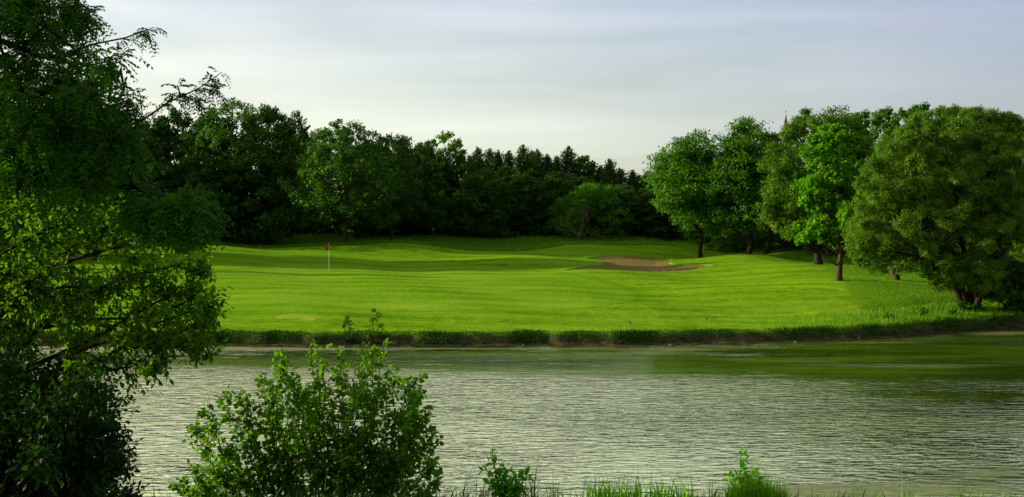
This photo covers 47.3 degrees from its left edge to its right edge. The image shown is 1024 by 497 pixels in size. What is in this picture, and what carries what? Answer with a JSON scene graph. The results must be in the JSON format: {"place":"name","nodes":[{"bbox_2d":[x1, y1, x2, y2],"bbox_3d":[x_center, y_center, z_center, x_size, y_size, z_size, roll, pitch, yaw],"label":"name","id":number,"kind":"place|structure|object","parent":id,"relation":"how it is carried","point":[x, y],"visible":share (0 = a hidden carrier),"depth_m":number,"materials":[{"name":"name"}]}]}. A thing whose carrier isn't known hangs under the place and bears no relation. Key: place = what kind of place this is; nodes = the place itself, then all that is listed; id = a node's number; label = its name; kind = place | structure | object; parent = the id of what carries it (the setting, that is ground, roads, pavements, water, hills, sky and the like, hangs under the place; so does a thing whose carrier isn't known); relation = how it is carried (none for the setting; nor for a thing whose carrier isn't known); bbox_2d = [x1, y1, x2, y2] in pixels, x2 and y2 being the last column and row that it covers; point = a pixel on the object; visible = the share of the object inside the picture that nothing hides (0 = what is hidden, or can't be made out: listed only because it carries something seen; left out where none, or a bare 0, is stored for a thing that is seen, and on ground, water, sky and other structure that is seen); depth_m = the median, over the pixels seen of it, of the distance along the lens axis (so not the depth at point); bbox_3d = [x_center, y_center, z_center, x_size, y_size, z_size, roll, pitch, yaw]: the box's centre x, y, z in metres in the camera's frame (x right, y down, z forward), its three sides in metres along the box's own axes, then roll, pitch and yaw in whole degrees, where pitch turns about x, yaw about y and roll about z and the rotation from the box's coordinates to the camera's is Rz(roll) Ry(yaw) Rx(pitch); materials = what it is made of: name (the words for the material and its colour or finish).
{"place":"outdoors","nodes":[
{"label":"outdoors","id":0,"kind":"place"},
{"bbox_2d":[132,469,466,496],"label":"shaded bank grass","id":1,"kind":"structure","parent":0,"point":[296,495],"depth_m":12.02,"materials":[{"name":"plant"}]},
{"bbox_2d":[0,0,1023,203],"label":"sky","id":2,"kind":"structure","parent":0,"point":[617,80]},
{"bbox_2d":[1,219,1023,347],"bbox_3d":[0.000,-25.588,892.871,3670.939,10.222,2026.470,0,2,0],"label":"ground","id":3,"kind":"structure","parent":0,"point":[403,287],"depth_m":69.21,"materials":[{"name":"plant"}]},
{"bbox_2d":[1,180,40,246],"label":"broadleaf tree","id":4,"kind":"object","parent":3,"relation":"on","point":[29,194],"visible":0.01,"depth_m":101.64,"materials":[{"name":"green plant"}]},
{"bbox_2d":[0,345,155,496],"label":"thicket bush","id":5,"kind":"object","parent":3,"relation":"on","point":[54,446],"visible":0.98,"depth_m":9.98,"materials":[{"name":"green plant"}]},
{"bbox_2d":[48,122,144,259],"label":"broadleaf tree","id":6,"kind":"object","parent":3,"relation":"on","point":[100,231],"visible":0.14,"depth_m":100.38,"materials":[{"name":"green plant"}]},
{"bbox_2d":[0,186,233,413],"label":"box elder","id":7,"kind":"object","parent":3,"relation":"on","point":[26,272],"visible":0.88,"depth_m":10.74,"materials":[{"name":"green plant"}]},
{"bbox_2d":[0,0,235,259],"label":"locust tree","id":8,"kind":"object","parent":3,"relation":"on","point":[46,146],"visible":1,"depth_m":8.80,"materials":[{"name":"green plant"}]},
{"bbox_2d":[99,112,172,223],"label":"broadleaf tree","id":9,"kind":"object","parent":3,"relation":"on","point":[167,153],"visible":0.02,"depth_m":121.77,"materials":[{"name":"green plant"}]},
{"bbox_2d":[113,160,160,255],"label":"broadleaf tree","id":10,"kind":"object","parent":3,"relation":"on","point":[149,182],"visible":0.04,"depth_m":102.94,"materials":[{"name":"green plant"}]},
{"bbox_2d":[110,122,164,234],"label":"broadleaf tree","id":11,"kind":"object","parent":3,"relation":"on","point":[155,151],"visible":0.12,"depth_m":114.60,"materials":[{"name":"green plant"}]},
{"bbox_2d":[114,160,184,246],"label":"broadleaf tree","id":12,"kind":"object","parent":3,"relation":"on","point":[166,172],"visible":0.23,"depth_m":112.03,"materials":[{"name":"green plant"}]},
{"bbox_2d":[148,107,210,192],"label":"broadleaf tree","id":13,"kind":"object","parent":3,"relation":"on","point":[164,128],"visible":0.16,"depth_m":122.67,"materials":[{"name":"green plant"}]},
{"bbox_2d":[167,155,239,238],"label":"broadleaf tree","id":14,"kind":"object","parent":3,"relation":"on","point":[192,168],"visible":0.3,"depth_m":113.90,"materials":[{"name":"green plant"}]},
{"bbox_2d":[169,110,247,217],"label":"broadleaf tree","id":15,"kind":"object","parent":3,"relation":"on","point":[189,140],"visible":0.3,"depth_m":118.09,"materials":[{"name":"green plant"}]},
{"bbox_2d":[180,97,276,242],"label":"broadleaf tree","id":16,"kind":"object","parent":3,"relation":"on","point":[246,115],"visible":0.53,"depth_m":117.25,"materials":[{"name":"green plant"}]},
{"bbox_2d":[199,151,296,245],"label":"broadleaf tree","id":17,"kind":"object","parent":3,"relation":"on","point":[272,191],"visible":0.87,"depth_m":114.54,"materials":[{"name":"green plant"}]},
{"bbox_2d":[222,124,287,212],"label":"broadleaf tree","id":18,"kind":"object","parent":3,"relation":"on","point":[243,132],"visible":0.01,"depth_m":136.91,"materials":[{"name":"green plant"}]},
{"bbox_2d":[226,103,309,242],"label":"broadleaf tree","id":19,"kind":"object","parent":3,"relation":"on","point":[271,116],"visible":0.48,"depth_m":121.31,"materials":[{"name":"green plant"}]},
{"bbox_2d":[267,110,315,236],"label":"broadleaf tree","id":20,"kind":"object","parent":3,"relation":"on","point":[302,132],"visible":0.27,"depth_m":126.63,"materials":[{"name":"green plant"}]},
{"bbox_2d":[167,338,443,496],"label":"foreground shrub","id":21,"kind":"object","parent":3,"relation":"on","point":[384,470],"visible":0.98,"depth_m":12.39,"materials":[{"name":"green plant"}]},
{"bbox_2d":[287,132,334,233],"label":"broadleaf tree","id":22,"kind":"object","parent":3,"relation":"on","point":[295,158],"visible":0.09,"depth_m":132.14,"materials":[{"name":"green plant"}]},
{"bbox_2d":[309,203,369,233],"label":"understorey bush","id":23,"kind":"object","parent":3,"relation":"on","point":[324,227],"visible":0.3,"depth_m":131.40,"materials":[{"name":"green plant"}]},
{"bbox_2d":[311,143,367,229],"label":"broadleaf tree","id":24,"kind":"object","parent":3,"relation":"on","point":[334,187],"visible":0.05,"depth_m":134.50,"materials":[{"name":"green plant"}]},
{"bbox_2d":[277,119,406,243],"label":"maple tree","id":25,"kind":"object","parent":3,"relation":"on","point":[343,209],"visible":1,"depth_m":110.82,"materials":[{"name":"green plant"}]},
{"bbox_2d":[341,315,354,342],"bbox_3d":[-7.419,3.674,52.872,0.622,1.405,0.792,-1,2,-21],"label":"bank bush","id":26,"kind":"object","parent":3,"relation":"on","point":[345,323],"visible":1,"depth_m":52.85,"materials":[{"name":"green plant"}]},
{"bbox_2d":[341,142,402,238],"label":"broadleaf tree","id":27,"kind":"object","parent":3,"relation":"on","point":[371,231],"visible":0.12,"depth_m":124.10,"materials":[{"name":"green plant"}]},
{"bbox_2d":[364,308,385,342],"bbox_3d":[-6.199,3.513,52.831,0.936,1.669,0.950,0,2,0],"label":"bank bush","id":28,"kind":"object","parent":3,"relation":"on","point":[374,332],"visible":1,"depth_m":52.82,"materials":[{"name":"green plant"}]},
{"bbox_2d":[102,231,677,250],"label":"shaded rough","id":29,"kind":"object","parent":3,"relation":"on","point":[524,242],"visible":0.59,"depth_m":121.48,"materials":[{"name":"green plant"}]},
{"bbox_2d":[354,132,427,240],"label":"maple tree","id":30,"kind":"object","parent":3,"relation":"on","point":[410,194],"visible":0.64,"depth_m":119.94,"materials":[{"name":"green plant"}]},
{"bbox_2d":[394,142,448,235],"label":"broadleaf tree","id":31,"kind":"object","parent":3,"relation":"on","point":[420,153],"visible":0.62,"depth_m":127.25,"materials":[{"name":"green plant"}]},
{"bbox_2d":[394,155,458,232],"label":"broadleaf tree","id":32,"kind":"object","parent":3,"relation":"on","point":[451,182],"visible":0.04,"depth_m":138.49,"materials":[{"name":"green plant"}]},
{"bbox_2d":[415,140,445,217],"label":"pine tree","id":33,"kind":"object","parent":3,"relation":"on","point":[433,156],"visible":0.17,"depth_m":135.33,"materials":[{"name":"green plant"}]},
{"bbox_2d":[428,130,466,193],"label":"poplar tree","id":34,"kind":"object","parent":3,"relation":"on","point":[444,137],"visible":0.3,"depth_m":140.05,"materials":[{"name":"green plant"}]},
{"bbox_2d":[433,146,484,217],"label":"broadleaf tree","id":35,"kind":"object","parent":3,"relation":"on","point":[455,170],"visible":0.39,"depth_m":135.02,"materials":[{"name":"green plant"}]},
{"bbox_2d":[467,146,489,174],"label":"pine tree","id":36,"kind":"object","parent":3,"relation":"on","point":[477,153],"visible":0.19,"depth_m":143.44,"materials":[{"name":"green plant"}]},
{"bbox_2d":[451,169,517,238],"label":"broadleaf tree","id":37,"kind":"object","parent":3,"relation":"on","point":[494,184],"visible":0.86,"depth_m":125.59,"materials":[{"name":"green plant"}]},
{"bbox_2d":[482,148,496,169],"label":"pine tree","id":38,"kind":"object","parent":3,"relation":"on","point":[489,153],"visible":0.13,"depth_m":146.42,"materials":[{"name":"green plant"}]},
{"bbox_2d":[472,165,529,227],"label":"broadleaf tree","id":39,"kind":"object","parent":3,"relation":"on","point":[507,172],"visible":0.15,"depth_m":138.33,"materials":[{"name":"green plant"}]},
{"bbox_2d":[491,149,510,196],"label":"pine tree","id":40,"kind":"object","parent":3,"relation":"on","point":[498,159],"visible":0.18,"depth_m":143.48,"materials":[{"name":"green plant"}]},
{"bbox_2d":[459,461,545,496],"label":"grass clump","id":41,"kind":"object","parent":3,"relation":"on","point":[532,494],"visible":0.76,"depth_m":12.26,"materials":[{"name":"plant"}]},
{"bbox_2d":[478,448,536,496],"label":"sapling","id":42,"kind":"object","parent":3,"relation":"on","point":[510,487],"visible":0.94,"depth_m":12.22,"materials":[{"name":"green plant"}]},
{"bbox_2d":[502,150,515,190],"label":"pine tree","id":43,"kind":"object","parent":3,"relation":"on","point":[509,158],"visible":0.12,"depth_m":147.37,"materials":[{"name":"green plant"}]},
{"bbox_2d":[0,313,1023,343],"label":"bank grass","id":44,"kind":"structure","parent":3,"relation":"on","point":[530,332],"depth_m":53.47,"materials":[{"name":"plant"}]},
{"bbox_2d":[486,172,557,234],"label":"broadleaf tree","id":45,"kind":"object","parent":3,"relation":"on","point":[529,186],"visible":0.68,"depth_m":129.24,"materials":[{"name":"green plant"}]},
{"bbox_2d":[511,144,532,202],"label":"pine tree","id":46,"kind":"object","parent":3,"relation":"on","point":[522,158],"visible":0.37,"depth_m":143.33,"materials":[{"name":"green plant"}]},
{"bbox_2d":[508,169,561,221],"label":"broadleaf tree","id":47,"kind":"object","parent":3,"relation":"on","point":[531,172],"visible":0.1,"depth_m":139.95,"materials":[{"name":"green plant"}]},
{"bbox_2d":[527,149,548,198],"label":"pine tree","id":48,"kind":"object","parent":3,"relation":"on","point":[537,162],"visible":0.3,"depth_m":142.41,"materials":[{"name":"green plant"}]},
{"bbox_2d":[508,204,572,235],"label":"understorey bush","id":49,"kind":"object","parent":3,"relation":"on","point":[542,221],"visible":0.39,"depth_m":129.68,"materials":[{"name":"green plant"}]},
{"bbox_2d":[542,154,557,193],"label":"pine tree","id":50,"kind":"object","parent":3,"relation":"on","point":[548,162],"visible":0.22,"depth_m":143.43,"materials":[{"name":"green plant"}]},
{"bbox_2d":[524,171,585,234],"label":"broadleaf tree","id":51,"kind":"object","parent":3,"relation":"on","point":[550,178],"visible":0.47,"depth_m":131.59,"materials":[{"name":"green plant"}]},
{"bbox_2d":[550,155,560,194],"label":"pine tree","id":52,"kind":"object","parent":3,"relation":"on","point":[555,161],"visible":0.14,"depth_m":144.37,"materials":[{"name":"green plant"}]},
{"bbox_2d":[555,146,584,194],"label":"pine tree","id":53,"kind":"object","parent":3,"relation":"on","point":[568,160],"visible":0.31,"depth_m":143.36,"materials":[{"name":"green plant"}]},
{"bbox_2d":[551,173,607,219],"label":"broadleaf tree","id":54,"kind":"object","parent":3,"relation":"on","point":[577,180],"visible":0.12,"depth_m":136.78,"materials":[{"name":"green plant"}]},
{"bbox_2d":[557,196,605,241],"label":"tree","id":55,"kind":"object","parent":3,"relation":"on","point":[575,232],"visible":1,"depth_m":119.34,"materials":[{"name":"plant"}]},
{"bbox_2d":[574,155,598,185],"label":"broadleaf tree","id":56,"kind":"object","parent":3,"relation":"on","point":[588,167],"visible":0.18,"depth_m":144.76,"materials":[{"name":"green plant"}]},
{"bbox_2d":[544,181,638,239],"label":"hawthorn tree","id":57,"kind":"object","parent":3,"relation":"on","point":[594,200],"visible":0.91,"depth_m":125.53,"materials":[{"name":"green plant"}]},
{"bbox_2d":[590,165,608,181],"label":"pine tree","id":58,"kind":"object","parent":3,"relation":"on","point":[598,170],"visible":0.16,"depth_m":144.55,"materials":[{"name":"green plant"}]},
{"bbox_2d":[573,208,629,235],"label":"understorey bush","id":59,"kind":"object","parent":3,"relation":"on","point":[596,226],"visible":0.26,"depth_m":127.86,"materials":[{"name":"green plant"}]},
{"bbox_2d":[599,158,625,197],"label":"pine tree","id":60,"kind":"object","parent":3,"relation":"on","point":[609,170],"visible":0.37,"depth_m":142.49,"materials":[{"name":"green plant"}]},
{"bbox_2d":[612,167,627,184],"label":"pine tree","id":61,"kind":"object","parent":3,"relation":"on","point":[620,176],"visible":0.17,"depth_m":145.37,"materials":[{"name":"green plant"}]},
{"bbox_2d":[598,184,649,233],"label":"broadleaf tree","id":62,"kind":"object","parent":3,"relation":"on","point":[619,188],"visible":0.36,"depth_m":128.65,"materials":[{"name":"green plant"}]},
{"bbox_2d":[620,169,646,216],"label":"pine tree","id":63,"kind":"object","parent":3,"relation":"on","point":[631,180],"visible":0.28,"depth_m":141.51,"materials":[{"name":"green plant"}]},
{"bbox_2d":[580,463,697,496],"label":"grass clump","id":64,"kind":"object","parent":3,"relation":"on","point":[607,489],"visible":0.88,"depth_m":12.35,"materials":[{"name":"plant"}]},
{"bbox_2d":[572,255,709,271],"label":"sand bunker","id":65,"kind":"object","parent":3,"relation":"on","point":[633,263],"visible":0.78,"depth_m":95.51},
{"bbox_2d":[607,201,674,238],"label":"understorey bush","id":66,"kind":"object","parent":3,"relation":"on","point":[651,208],"visible":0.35,"depth_m":127.68,"materials":[{"name":"green plant"}]},
{"bbox_2d":[635,174,650,192],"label":"pine tree","id":67,"kind":"object","parent":3,"relation":"on","point":[641,183],"visible":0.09,"depth_m":143.42,"materials":[{"name":"green plant"}]},
{"bbox_2d":[622,187,669,235],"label":"broadleaf tree","id":68,"kind":"object","parent":3,"relation":"on","point":[650,196],"visible":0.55,"depth_m":127.31,"materials":[{"name":"green plant"}]},
{"bbox_2d":[641,209,686,238],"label":"bush","id":69,"kind":"object","parent":3,"relation":"on","point":[660,230],"visible":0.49,"depth_m":125.98,"materials":[{"name":"green plant"}]},
{"bbox_2d":[639,128,719,257],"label":"ash tree","id":70,"kind":"object","parent":3,"relation":"on","point":[675,178],"visible":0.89,"depth_m":102.05,"materials":[{"name":"green plant"}]},
{"bbox_2d":[676,194,734,242],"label":"broadleaf tree","id":71,"kind":"object","parent":3,"relation":"on","point":[706,241],"visible":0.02,"depth_m":121.82,"materials":[{"name":"green plant"}]},
{"bbox_2d":[704,219,780,252],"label":"understorey bush","id":72,"kind":"object","parent":3,"relation":"on","point":[732,245],"visible":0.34,"depth_m":110.72,"materials":[{"name":"green plant"}]},
{"bbox_2d":[721,447,764,494],"bbox_3d":[2.444,2.467,12.329,0.441,0.764,0.308,0,2,0],"label":"leafy weed","id":73,"kind":"object","parent":3,"relation":"on","point":[742,464],"visible":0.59,"depth_m":12.30,"materials":[{"name":"green plant"}]},
{"bbox_2d":[692,115,794,254],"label":"ash tree","id":74,"kind":"object","parent":3,"relation":"on","point":[737,178],"visible":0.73,"depth_m":100.13,"materials":[{"name":"green plant"}]},
{"bbox_2d":[721,452,791,496],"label":"grass clump","id":75,"kind":"object","parent":3,"relation":"on","point":[757,490],"visible":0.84,"depth_m":12.10,"materials":[{"name":"plant"}]},
{"bbox_2d":[747,229,802,250],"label":"understorey bush","id":76,"kind":"object","parent":3,"relation":"on","point":[774,247],"visible":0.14,"depth_m":107.91,"materials":[{"name":"green plant"}]},
{"bbox_2d":[760,132,799,253],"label":"ash tree","id":77,"kind":"object","parent":3,"relation":"on","point":[768,247],"visible":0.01,"depth_m":106.73,"materials":[{"name":"green plant"}]},
{"bbox_2d":[772,204,815,247],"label":"broadleaf tree","id":78,"kind":"object","parent":3,"relation":"on","point":[792,243],"visible":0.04,"depth_m":107.19,"materials":[{"name":"green plant"}]},
{"bbox_2d":[781,236,846,254],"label":"understorey bush","id":79,"kind":"object","parent":3,"relation":"on","point":[828,249],"visible":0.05,"depth_m":104.69,"materials":[{"name":"green plant"}]},
{"bbox_2d":[755,105,876,264],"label":"linden tree","id":80,"kind":"object","parent":3,"relation":"on","point":[781,174],"visible":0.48,"depth_m":84.99,"materials":[{"name":"green plant"}]},
{"bbox_2d":[789,122,867,280],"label":"maple tree","id":81,"kind":"object","parent":3,"relation":"on","point":[823,225],"visible":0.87,"depth_m":71.22,"materials":[{"name":"green plant"}]},
{"bbox_2d":[850,108,876,151],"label":"poplar tree","id":82,"kind":"object","parent":3,"relation":"on","point":[864,115],"visible":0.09,"depth_m":111.10,"materials":[{"name":"green plant"}]},
{"bbox_2d":[865,105,894,150],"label":"poplar tree","id":83,"kind":"object","parent":3,"relation":"on","point":[877,121],"visible":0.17,"depth_m":115.06,"materials":[{"name":"green plant"}]},
{"bbox_2d":[880,310,893,319],"bbox_3d":[18.800,3.385,58.640,0.685,0.624,0.678,0,2,0],"label":"meadow weed","id":84,"kind":"object","parent":3,"relation":"on","point":[885,314],"visible":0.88,"depth_m":58.53,"materials":[{"name":"green plant"}]},
{"bbox_2d":[766,301,1023,330],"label":"tall bank grass","id":85,"kind":"structure","parent":3,"relation":"on","point":[964,315],"depth_m":59.79,"materials":[{"name":"plant"}]},
{"bbox_2d":[866,138,927,280],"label":"ash tree","id":86,"kind":"object","parent":3,"relation":"on","point":[895,277],"visible":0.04,"depth_m":74.94,"materials":[{"name":"green plant"}]},
{"bbox_2d":[883,107,914,139],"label":"poplar tree","id":87,"kind":"object","parent":3,"relation":"on","point":[897,118],"visible":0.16,"depth_m":113.38,"materials":[{"name":"green plant"}]},
{"bbox_2d":[902,101,930,126],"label":"poplar tree","id":88,"kind":"object","parent":3,"relation":"on","point":[917,108],"visible":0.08,"depth_m":117.30,"materials":[{"name":"green plant"}]},
{"bbox_2d":[917,306,928,317],"bbox_3d":[20.959,3.294,59.632,0.572,0.750,0.602,0,2,0],"label":"meadow weed","id":89,"kind":"object","parent":3,"relation":"on","point":[923,311],"visible":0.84,"depth_m":59.57,"materials":[{"name":"green plant"}]},
{"bbox_2d":[839,104,1023,312],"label":"willow tree","id":90,"kind":"object","parent":3,"relation":"on","point":[995,220],"visible":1,"depth_m":60.46,"materials":[{"name":"green plant"}]},
{"bbox_2d":[924,105,947,128],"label":"poplar tree","id":91,"kind":"object","parent":3,"relation":"on","point":[931,112],"visible":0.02,"depth_m":114.90,"materials":[{"name":"green plant"}]},
{"bbox_2d":[945,306,956,315],"bbox_3d":[22.765,3.327,60.635,0.626,0.654,0.656,1,2,19],"label":"meadow weed","id":92,"kind":"object","parent":3,"relation":"on","point":[951,311],"visible":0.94,"depth_m":60.50,"materials":[{"name":"green plant"}]},
{"bbox_2d":[933,142,981,249],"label":"broadleaf tree","id":93,"kind":"object","parent":3,"relation":"on","point":[974,201],"visible":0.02,"depth_m":97.91,"materials":[{"name":"green plant"}]},
{"bbox_2d":[951,103,973,131],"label":"poplar tree","id":94,"kind":"object","parent":3,"relation":"on","point":[956,107],"visible":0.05,"depth_m":117.25,"materials":[{"name":"green plant"}]},
{"bbox_2d":[953,145,1013,209],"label":"broadleaf tree","id":95,"kind":"object","parent":3,"relation":"on","point":[979,206],"visible":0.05,"depth_m":97.95,"materials":[{"name":"green plant"}]},
{"bbox_2d":[951,234,1016,266],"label":"broadleaf tree","id":96,"kind":"object","parent":3,"relation":"on","point":[966,244],"visible":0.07,"depth_m":89.29,"materials":[{"name":"green plant"}]},
{"bbox_2d":[955,258,1023,314],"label":"understorey bush","id":97,"kind":"object","parent":3,"relation":"on","point":[1014,300],"visible":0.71,"depth_m":61.62,"materials":[{"name":"green plant"}]},
{"bbox_2d":[956,484,1022,496],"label":"grass tuft","id":98,"kind":"object","parent":3,"relation":"on","point":[981,493],"visible":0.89,"depth_m":12.39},
{"bbox_2d":[998,241,1022,271],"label":"broadleaf tree","id":99,"kind":"object","parent":3,"relation":"on","point":[1010,248],"visible":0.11,"depth_m":83.40,"materials":[{"name":"green plant"}]},
{"bbox_2d":[1006,123,1023,270],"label":"willow tree","id":100,"kind":"object","parent":3,"relation":"on","point":[1019,257],"visible":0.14,"depth_m":67.23,"materials":[{"name":"green plant"}]},
{"bbox_2d":[4,329,1023,496],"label":"pond water","id":101,"kind":"structure","parent":0,"point":[939,415],"depth_m":35.26,"materials":[{"name":"liquid"}]},
{"bbox_2d":[244,482,1009,496],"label":"viewpoint grass","id":102,"kind":"structure","parent":0,"point":[356,495],"depth_m":10.02,"materials":[{"name":"plant"}]},
{"bbox_2d":[462,481,1019,496],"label":"bank grass","id":103,"kind":"structure","parent":0,"point":[644,495],"depth_m":12.24,"materials":[{"name":"plant"}]},
{"bbox_2d":[711,247,1011,322],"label":"rough meadow","id":104,"kind":"structure","parent":0,"point":[888,280],"depth_m":72.72,"materials":[{"name":"green plant"}]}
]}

